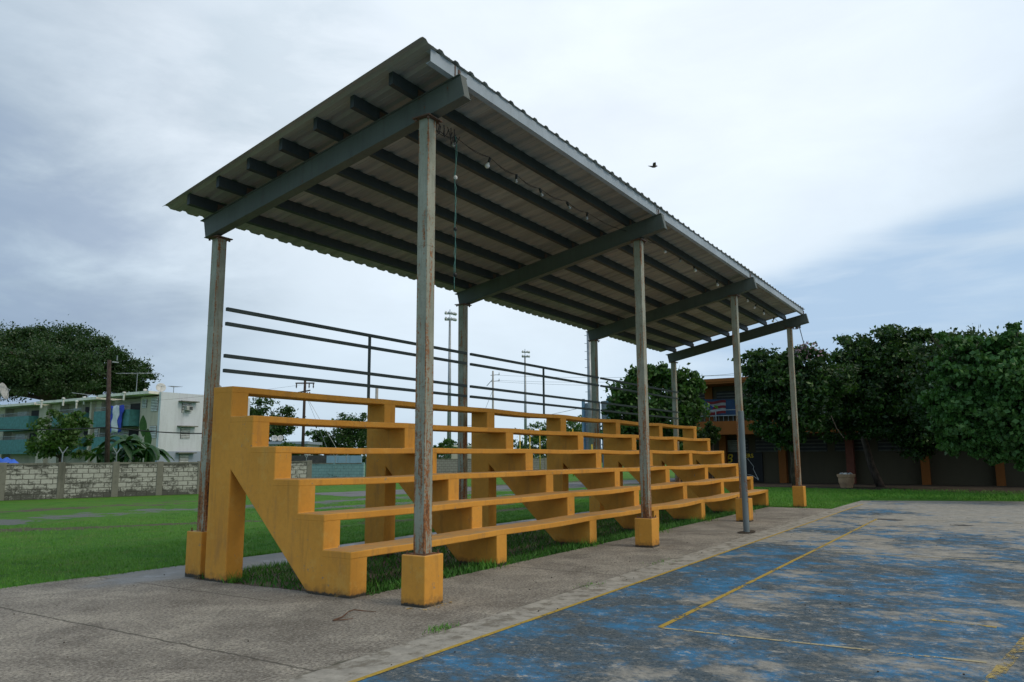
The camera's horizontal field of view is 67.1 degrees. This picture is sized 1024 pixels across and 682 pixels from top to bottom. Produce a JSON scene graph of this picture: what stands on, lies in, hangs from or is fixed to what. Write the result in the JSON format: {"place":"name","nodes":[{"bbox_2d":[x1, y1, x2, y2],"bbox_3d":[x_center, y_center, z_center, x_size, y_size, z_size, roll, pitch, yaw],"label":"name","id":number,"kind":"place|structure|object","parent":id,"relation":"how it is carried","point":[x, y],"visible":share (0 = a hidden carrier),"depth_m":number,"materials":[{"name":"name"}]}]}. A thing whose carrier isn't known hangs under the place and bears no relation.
{"place":"outdoors","nodes":[
{"label":"outdoors","id":0,"kind":"place"},
{"bbox_2d":[0,391,249,464],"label":"apartment building","id":1,"kind":"structure","parent":0,"point":[161,413],"depth_m":78.05,"materials":[{"name":"white paint"}]},
{"bbox_2d":[0,383,9,401],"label":"satellite dish","id":2,"kind":"object","parent":1,"relation":"on","point":[4,392],"visible":1,"depth_m":90.45,"materials":[{"name":"metal"}]},
{"bbox_2d":[110,405,123,432],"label":"striped cloth","id":3,"kind":"object","parent":1,"relation":"hanging from","point":[115,415],"visible":0.92,"depth_m":76.35,"materials":[{"name":"blue fabric"}]},
{"bbox_2d":[117,372,159,398],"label":"tv antenna","id":4,"kind":"object","parent":1,"relation":"on","point":[137,377],"visible":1,"depth_m":79.48,"materials":[{"name":"metal"}]},
{"bbox_2d":[142,399,146,407],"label":"window","id":5,"kind":"structure","parent":1,"relation":"in","point":[144,404],"depth_m":75.89,"materials":[{"name":"grey glass"}]},
{"bbox_2d":[149,426,156,437],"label":"window","id":6,"kind":"structure","parent":1,"relation":"in","point":[152,428],"depth_m":74.55,"materials":[{"name":"glass"}]},
{"bbox_2d":[151,397,158,410],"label":"window","id":7,"kind":"structure","parent":1,"relation":"in","point":[154,404],"depth_m":74.99,"materials":[{"name":"grey glass"}]},
{"bbox_2d":[156,383,165,391],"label":"satellite dish","id":8,"kind":"object","parent":1,"relation":"on","point":[160,387],"visible":0.98,"depth_m":76.09,"materials":[{"name":"metal"}]},
{"bbox_2d":[179,454,188,463],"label":"window","id":9,"kind":"structure","parent":1,"relation":"in","point":[182,457],"depth_m":76.10,"materials":[{"name":"white glass"}]},
{"bbox_2d":[180,428,189,438],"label":"window","id":10,"kind":"structure","parent":1,"relation":"in","point":[183,430],"depth_m":76.49,"materials":[{"name":"white glass"}]},
{"bbox_2d":[182,403,191,412],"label":"window","id":11,"kind":"structure","parent":1,"relation":"in","point":[183,404],"depth_m":76.79,"materials":[{"name":"grey glass"}]},
{"bbox_2d":[184,406,192,410],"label":"air conditioner","id":12,"kind":"object","parent":1,"relation":"attached to","point":[189,408],"visible":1,"depth_m":76.57,"materials":[{"name":"white metal"}]},
{"bbox_2d":[0,460,311,500],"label":"block wall","id":13,"kind":"structure","parent":0,"point":[37,481],"depth_m":32.22,"materials":[{"name":"concrete"}]},
{"bbox_2d":[269,441,321,454],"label":"flat roofed house","id":14,"kind":"structure","parent":0,"point":[310,444],"depth_m":73.71,"materials":[{"name":"blue paint"}]},
{"bbox_2d":[271,435,277,441],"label":"satellite dish","id":15,"kind":"object","parent":14,"relation":"on","point":[274,438],"visible":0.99,"depth_m":74.48,"materials":[{"name":"metal"}]},
{"bbox_2d":[98,504,640,578],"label":"concrete path","id":16,"kind":"structure","parent":0,"point":[179,571],"depth_m":11.41,"materials":[{"name":"grey concrete"}]},
{"bbox_2d":[375,388,377,398],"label":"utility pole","id":17,"kind":"object","parent":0,"point":[376,393],"visible":0.12,"depth_m":74.82,"materials":[{"name":"concrete"}]},
{"bbox_2d":[365,458,546,476],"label":"block wall","id":18,"kind":"structure","parent":0,"point":[447,465],"depth_m":63.66,"materials":[{"name":"concrete"}]},
{"bbox_2d":[451,445,470,458],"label":"house","id":19,"kind":"structure","parent":0,"point":[454,456],"depth_m":103.54,"materials":[{"name":"beige paint"}]},
{"bbox_2d":[315,478,674,496],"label":"gravel track","id":20,"kind":"structure","parent":0,"point":[402,491],"depth_m":36.22,"materials":[{"name":"grey gravel"}]},
{"bbox_2d":[582,396,636,467],"bbox_3d":[5.384,5.411,42.030,0.170,4.850,5.548,4,-10,-29],"label":"sheet hoarding","id":21,"kind":"object","parent":20,"relation":"on","point":[584,425],"visible":0.11,"depth_m":44.09,"materials":[{"name":"metal"}]},
{"bbox_2d":[0,457,1023,588],"bbox_3d":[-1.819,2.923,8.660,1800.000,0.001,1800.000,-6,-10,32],"label":"ground","id":22,"kind":"structure","parent":0,"point":[20,513],"depth_m":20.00,"materials":[{"name":"green plant"}]},
{"bbox_2d":[0,457,17,462],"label":"tarpaulin","id":23,"kind":"object","parent":22,"relation":"on","point":[6,460],"visible":0.41,"depth_m":41.31,"materials":[{"name":"blue plastic"}]},
{"bbox_2d":[23,409,94,461],"bbox_3d":[-27.900,6.508,47.858,3.560,4.984,3.699,-6,-10,32],"label":"garden tree","id":24,"kind":"object","parent":22,"relation":"on","point":[51,443],"visible":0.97,"depth_m":47.58,"materials":[{"name":"green plant"}]},
{"bbox_2d":[0,314,161,403],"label":"spreading tree","id":25,"kind":"object","parent":22,"relation":"on","point":[40,363],"visible":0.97,"depth_m":102.34,"materials":[{"name":"green plant"}]},
{"bbox_2d":[104,355,118,462],"bbox_3d":[-24.000,4.695,45.967,0.617,7.756,0.320,3,-9,-19],"label":"utility pole","id":26,"kind":"object","parent":22,"relation":"on","point":[107,426],"visible":0.88,"depth_m":45.88,"materials":[{"name":"brown wood"}]},
{"bbox_2d":[0,427,201,433],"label":"overhead wire","id":27,"kind":"object","parent":26,"relation":"attached to","point":[104,427],"visible":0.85,"depth_m":46.29,"materials":[{"name":"black metal"}]},
{"bbox_2d":[70,415,173,462],"bbox_3d":[-25.143,7.048,50.359,6.464,4.431,5.460,-6,-10,32],"label":"banana plant","id":28,"kind":"object","parent":22,"relation":"on","point":[149,453],"visible":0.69,"depth_m":49.81,"materials":[{"name":"green plant"}]},
{"bbox_2d":[250,397,305,441],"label":"round tree","id":29,"kind":"object","parent":22,"relation":"on","point":[282,430],"visible":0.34,"depth_m":87.11,"materials":[{"name":"green plant"}]},
{"bbox_2d":[277,441,300,455],"bbox_3d":[-18.445,9.601,62.655,3.121,2.952,1.543,4,-10,-29],"label":"bush","id":30,"kind":"object","parent":22,"relation":"on","point":[285,443],"visible":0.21,"depth_m":62.72,"materials":[{"name":"green plant"}]},
{"bbox_2d":[295,381,335,454],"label":"utility pole","id":31,"kind":"object","parent":22,"relation":"on","point":[303,416],"visible":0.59,"depth_m":69.31,"materials":[{"name":"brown wood"}]},
{"bbox_2d":[12,385,296,408],"bbox_3d":[-30.600,4.663,65.116,25.166,2.676,0.014,3,-9,-20],"label":"overhead wire","id":32,"kind":"object","parent":31,"relation":"attached to","point":[127,402],"visible":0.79,"depth_m":64.15,"materials":[{"name":"black metal"}]},
{"bbox_2d":[291,455,361,462],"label":"shed","id":33,"kind":"structure","parent":22,"relation":"on","point":[330,459],"depth_m":60.05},
{"bbox_2d":[305,412,366,454],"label":"round tree","id":34,"kind":"object","parent":22,"relation":"on","point":[349,437],"visible":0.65,"depth_m":80.76,"materials":[{"name":"green plant"}]},
{"bbox_2d":[311,454,360,455],"bbox_3d":[-14.065,9.683,61.621,4.092,2.470,1.184,2,-9,-15],"label":"bush","id":35,"kind":"object","parent":22,"relation":"on","point":[340,454],"visible":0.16,"depth_m":61.78,"materials":[{"name":"green plant"}]},
{"bbox_2d":[312,463,364,477],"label":"block wall","id":36,"kind":"structure","parent":22,"relation":"on","point":[330,470],"depth_m":54.63,"materials":[{"name":"paint"}]},
{"bbox_2d":[0,507,829,681],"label":"concrete apron","id":37,"kind":"object","parent":22,"relation":"on","point":[119,629],"visible":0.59,"depth_m":7.72,"materials":[{"name":"grey concrete"}]},
{"bbox_2d":[333,609,375,620],"bbox_3d":[-1.596,2.730,7.690,0.245,0.022,0.515,-4,-9,21],"label":"twig","id":38,"kind":"object","parent":37,"relation":"on","point":[337,619],"visible":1,"depth_m":7.66,"materials":[{"name":"wood"}]},
{"bbox_2d":[162,37,808,607],"bbox_3d":[2.176,1.072,17.154,4.913,6.125,19.142,-6,-10,32],"label":"canopy","id":39,"kind":"object","parent":37,"relation":"on","point":[362,169],"visible":0.9,"depth_m":12.28,"materials":[{"name":"metal"}]},
{"bbox_2d":[436,124,459,145],"bbox_3d":[-0.799,-2.536,9.452,0.096,0.221,0.600,-6,-10,32],"label":"wire tangle","id":40,"kind":"object","parent":39,"relation":"attached to","point":[450,134],"visible":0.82,"depth_m":9.45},
{"bbox_2d":[223,307,678,418],"bbox_3d":[0.765,1.221,18.439,0.048,1.225,17.998,-6,-10,32],"label":"guard railing","id":41,"kind":"object","parent":39,"relation":"attached to","point":[368,373],"visible":0.83,"depth_m":13.85,"materials":[{"name":"metal"}]},
{"bbox_2d":[453,136,457,288],"bbox_3d":[-0.704,-1.618,9.640,0.057,1.982,0.048,6,-10,-35],"label":"hanging cord","id":42,"kind":"object","parent":39,"relation":"hanging from","point":[455,230],"visible":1,"depth_m":9.60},
{"bbox_2d":[437,130,785,326],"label":"string lights","id":43,"kind":"object","parent":39,"relation":"hanging from","point":[487,165],"visible":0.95,"depth_m":12.18},
{"bbox_2d":[738,411,754,532],"bbox_3d":[4.849,2.709,16.088,0.319,2.485,0.753,-6,-10,32],"label":"pipe post","id":44,"kind":"object","parent":37,"relation":"on","point":[745,508],"visible":1,"depth_m":16.00,"materials":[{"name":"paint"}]},
{"bbox_2d":[433,438,455,458],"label":"bush","id":45,"kind":"object","parent":22,"relation":"on","point":[445,442],"visible":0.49,"depth_m":88.67,"materials":[{"name":"green plant"}]},
{"bbox_2d":[444,311,456,458],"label":"floodlight mast","id":46,"kind":"object","parent":22,"relation":"on","point":[449,379],"visible":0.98,"depth_m":112.02,"materials":[{"name":"metal"}]},
{"bbox_2d":[196,505,718,594],"bbox_3d":[1.874,4.149,17.090,3.081,0.001,18.340,-6,-10,32],"label":"soil strip","id":47,"kind":"object","parent":22,"relation":"on","point":[370,574],"visible":0.17,"depth_m":11.19,"materials":[{"name":"grass"},{"name":"soil"}]},
{"bbox_2d":[201,501,771,634],"bbox_3d":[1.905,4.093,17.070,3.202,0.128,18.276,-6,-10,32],"label":"weeds","id":48,"kind":"object","parent":47,"relation":"on","point":[552,549],"visible":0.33,"depth_m":12.22,"materials":[{"name":"green plant"}]},
{"bbox_2d":[204,386,768,598],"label":"bleachers","id":49,"kind":"object","parent":47,"relation":"on","point":[250,463],"visible":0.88,"depth_m":12.21,"materials":[{"name":"paint"}]},
{"bbox_2d":[319,441,602,462],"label":"distant trees","id":50,"kind":"object","parent":22,"relation":"on","point":[440,456],"visible":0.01,"depth_m":176.72,"materials":[{"name":"green plant"}]},
{"bbox_2d":[486,371,499,408],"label":"utility pole","id":51,"kind":"object","parent":22,"relation":"on","point":[492,381],"visible":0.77,"depth_m":112.13,"materials":[{"name":"concrete"}]},
{"bbox_2d":[503,375,726,377],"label":"overhead wire","id":52,"kind":"object","parent":51,"relation":"attached to","point":[603,377],"visible":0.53,"depth_m":87.47,"materials":[{"name":"metal"}]},
{"bbox_2d":[522,350,529,443],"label":"floodlight mast","id":53,"kind":"object","parent":22,"relation":"on","point":[525,405],"visible":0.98,"depth_m":150.10,"materials":[{"name":"metal"}]},
{"bbox_2d":[539,429,540,469],"bbox_3d":[2.217,8.857,61.325,0.090,3.761,0.086,-6,-10,32],"label":"yellow post","id":54,"kind":"object","parent":22,"relation":"on","point":[539,454],"visible":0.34,"depth_m":61.25,"materials":[{"name":"yellow metal"}]},
{"bbox_2d":[513,415,581,456],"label":"scrubby tree","id":55,"kind":"object","parent":22,"relation":"on","point":[534,440],"visible":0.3,"depth_m":76.98,"materials":[{"name":"green plant"}]},
{"bbox_2d":[584,333,592,449],"bbox_3d":[3.788,3.036,37.786,0.317,8.312,0.247,-6,-10,32],"label":"steel pole","id":56,"kind":"object","parent":22,"relation":"on","point":[589,388],"visible":0.45,"depth_m":37.79,"materials":[{"name":"grey metal"}]},
{"bbox_2d":[283,501,1023,681],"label":"sports court","id":57,"kind":"object","parent":22,"relation":"on","point":[893,599],"visible":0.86,"depth_m":7.52,"materials":[{"name":"blue paint"}]},
{"bbox_2d":[14,514,1019,674],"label":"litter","id":58,"kind":"object","parent":57,"relation":"on","point":[650,592],"visible":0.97,"depth_m":9.21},
{"bbox_2d":[349,504,862,681],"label":"court line","id":59,"kind":"object","parent":57,"relation":"on","point":[413,660],"visible":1,"depth_m":7.51,"materials":[{"name":"yellow paint"}]},
{"bbox_2d":[659,519,876,627],"bbox_3d":[5.146,3.492,12.999,0.059,0.001,14.140,-6,-10,32],"label":"court line","id":60,"kind":"object","parent":57,"relation":"on","point":[714,599],"visible":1,"depth_m":9.57,"materials":[{"name":"yellow paint"}]},
{"bbox_2d":[663,627,986,662],"bbox_3d":[2.488,2.532,6.465,2.544,0.001,0.054,-5,-10,29],"label":"court line","id":61,"kind":"object","parent":57,"relation":"on","point":[824,644],"visible":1,"depth_m":6.43,"materials":[{"name":"yellow paint"}]},
{"bbox_2d":[822,551,1015,561],"bbox_3d":[7.316,3.228,11.308,5.444,0.001,0.054,-5,-10,30],"label":"court line","id":62,"kind":"object","parent":57,"relation":"on","point":[934,557],"visible":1,"depth_m":11.78,"materials":[{"name":"yellow paint"}]},
{"bbox_2d":[929,619,996,627],"bbox_3d":[4.204,2.634,7.210,0.554,0.001,0.075,-7,-11,39],"label":"court line","id":63,"kind":"object","parent":57,"relation":"on","point":[958,622],"visible":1,"depth_m":7.14,"materials":[{"name":"yellow paint"}]},
{"bbox_2d":[982,637,1023,681],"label":"court line","id":64,"kind":"object","parent":57,"relation":"on","point":[997,668],"visible":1,"depth_m":5.73,"materials":[{"name":"yellow paint"}]},
{"bbox_2d":[600,361,717,455],"bbox_3d":[5.742,3.498,30.284,4.461,5.394,2.722,1,-9,-7],"label":"leafy tree","id":65,"kind":"object","parent":22,"relation":"on","point":[690,409],"visible":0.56,"depth_m":30.04,"materials":[{"name":"green plant"}]},
{"bbox_2d":[697,421,720,478],"bbox_3d":[6.660,4.040,25.827,0.777,2.773,0.676,-1,-8,3],"label":"bush","id":66,"kind":"object","parent":22,"relation":"on","point":[712,431],"visible":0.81,"depth_m":25.86,"materials":[{"name":"green plant"}]},
{"bbox_2d":[727,341,866,485],"bbox_3d":[12.961,3.425,34.643,5.647,6.790,3.314,-6,-10,32],"label":"flowering tree","id":67,"kind":"object","parent":22,"relation":"on","point":[766,385],"visible":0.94,"depth_m":34.36,"materials":[{"name":"green plant"}]},
{"bbox_2d":[681,377,1023,485],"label":"school building","id":68,"kind":"structure","parent":22,"relation":"on","point":[821,461],"depth_m":43.06,"materials":[{"name":"beige paint"}]},
{"bbox_2d":[688,392,704,406],"bbox_3d":[11.409,3.751,47.896,1.800,1.100,0.066,-6,-10,32],"label":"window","id":69,"kind":"structure","parent":68,"relation":"in","point":[702,396],"depth_m":47.74,"materials":[{"name":"black glass"}]},
{"bbox_2d":[703,399,735,414],"bbox_3d":[12.722,3.960,46.331,2.569,1.032,0.028,-6,-10,32],"label":"flag banner","id":70,"kind":"object","parent":68,"relation":"attached to","point":[724,405],"visible":0.76,"depth_m":46.40,"materials":[{"name":"fabric"}]},
{"bbox_2d":[716,391,743,398],"bbox_3d":[13.266,3.567,46.730,1.800,1.100,0.066,-6,-10,32],"label":"window","id":71,"kind":"structure","parent":68,"relation":"in","point":[721,394],"depth_m":46.94,"materials":[{"name":"grey glass"}]},
{"bbox_2d":[718,438,748,451],"bbox_3d":[13.280,6.247,46.330,1.800,0.820,0.066,-6,-10,32],"label":"window","id":72,"kind":"structure","parent":68,"relation":"in","point":[746,439],"depth_m":45.94,"materials":[{"name":"grey glass"}]},
{"bbox_2d":[755,438,777,451],"bbox_3d":[15.137,6.063,45.164,1.800,0.820,0.066,-6,-10,32],"label":"window","id":73,"kind":"structure","parent":68,"relation":"in","point":[761,445],"depth_m":45.36,"materials":[{"name":"black glass"}]},
{"bbox_2d":[799,437,827,451],"bbox_3d":[16.994,5.879,43.998,1.800,0.820,0.066,-6,-10,32],"label":"window","id":74,"kind":"structure","parent":68,"relation":"in","point":[812,443],"depth_m":43.90,"materials":[{"name":"black glass"}]},
{"bbox_2d":[834,436,869,450],"bbox_3d":[18.850,5.695,42.832,1.800,0.820,0.066,-6,-10,32],"label":"window","id":75,"kind":"structure","parent":68,"relation":"in","point":[858,446],"depth_m":42.77,"materials":[{"name":"black glass"}]},
{"bbox_2d":[877,436,910,450],"bbox_3d":[20.707,5.511,41.666,1.800,0.820,0.066,-6,-10,32],"label":"window","id":76,"kind":"structure","parent":68,"relation":"in","point":[885,445],"depth_m":41.88,"materials":[{"name":"black glass"}]},
{"bbox_2d":[893,323,1023,443],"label":"backing tree","id":77,"kind":"object","parent":22,"relation":"on","point":[930,352],"visible":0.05,"depth_m":32.04,"materials":[{"name":"green plant"}]},
{"bbox_2d":[917,320,1023,471],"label":"broad leaved tree","id":78,"kind":"object","parent":22,"relation":"on","point":[975,410],"visible":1,"depth_m":25.19,"materials":[{"name":"green plant"}]},
{"bbox_2d":[0,0,1023,455],"label":"sky","id":79,"kind":"structure","parent":0,"point":[863,159],"materials":[{"name":"white"}]},
{"bbox_2d":[638,480,1023,494],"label":"shaded soil","id":80,"kind":"structure","parent":0,"point":[974,488],"depth_m":37.87,"materials":[{"name":"brown soil"}]},
{"bbox_2d":[837,473,854,487],"bbox_3d":[16.277,6.776,37.589,0.848,0.722,0.848,-6,-10,32],"label":"planter","id":81,"kind":"object","parent":80,"relation":"on","point":[845,480],"visible":1,"depth_m":37.30,"materials":[{"name":"concrete"}]},
{"bbox_2d":[805,323,957,486],"bbox_3d":[17.804,3.167,36.706,7.030,7.923,5.976,-6,-10,32],"label":"dark tree","id":82,"kind":"object","parent":80,"relation":"on","point":[868,411],"visible":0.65,"depth_m":35.58,"materials":[{"name":"green plant"}]}
]}

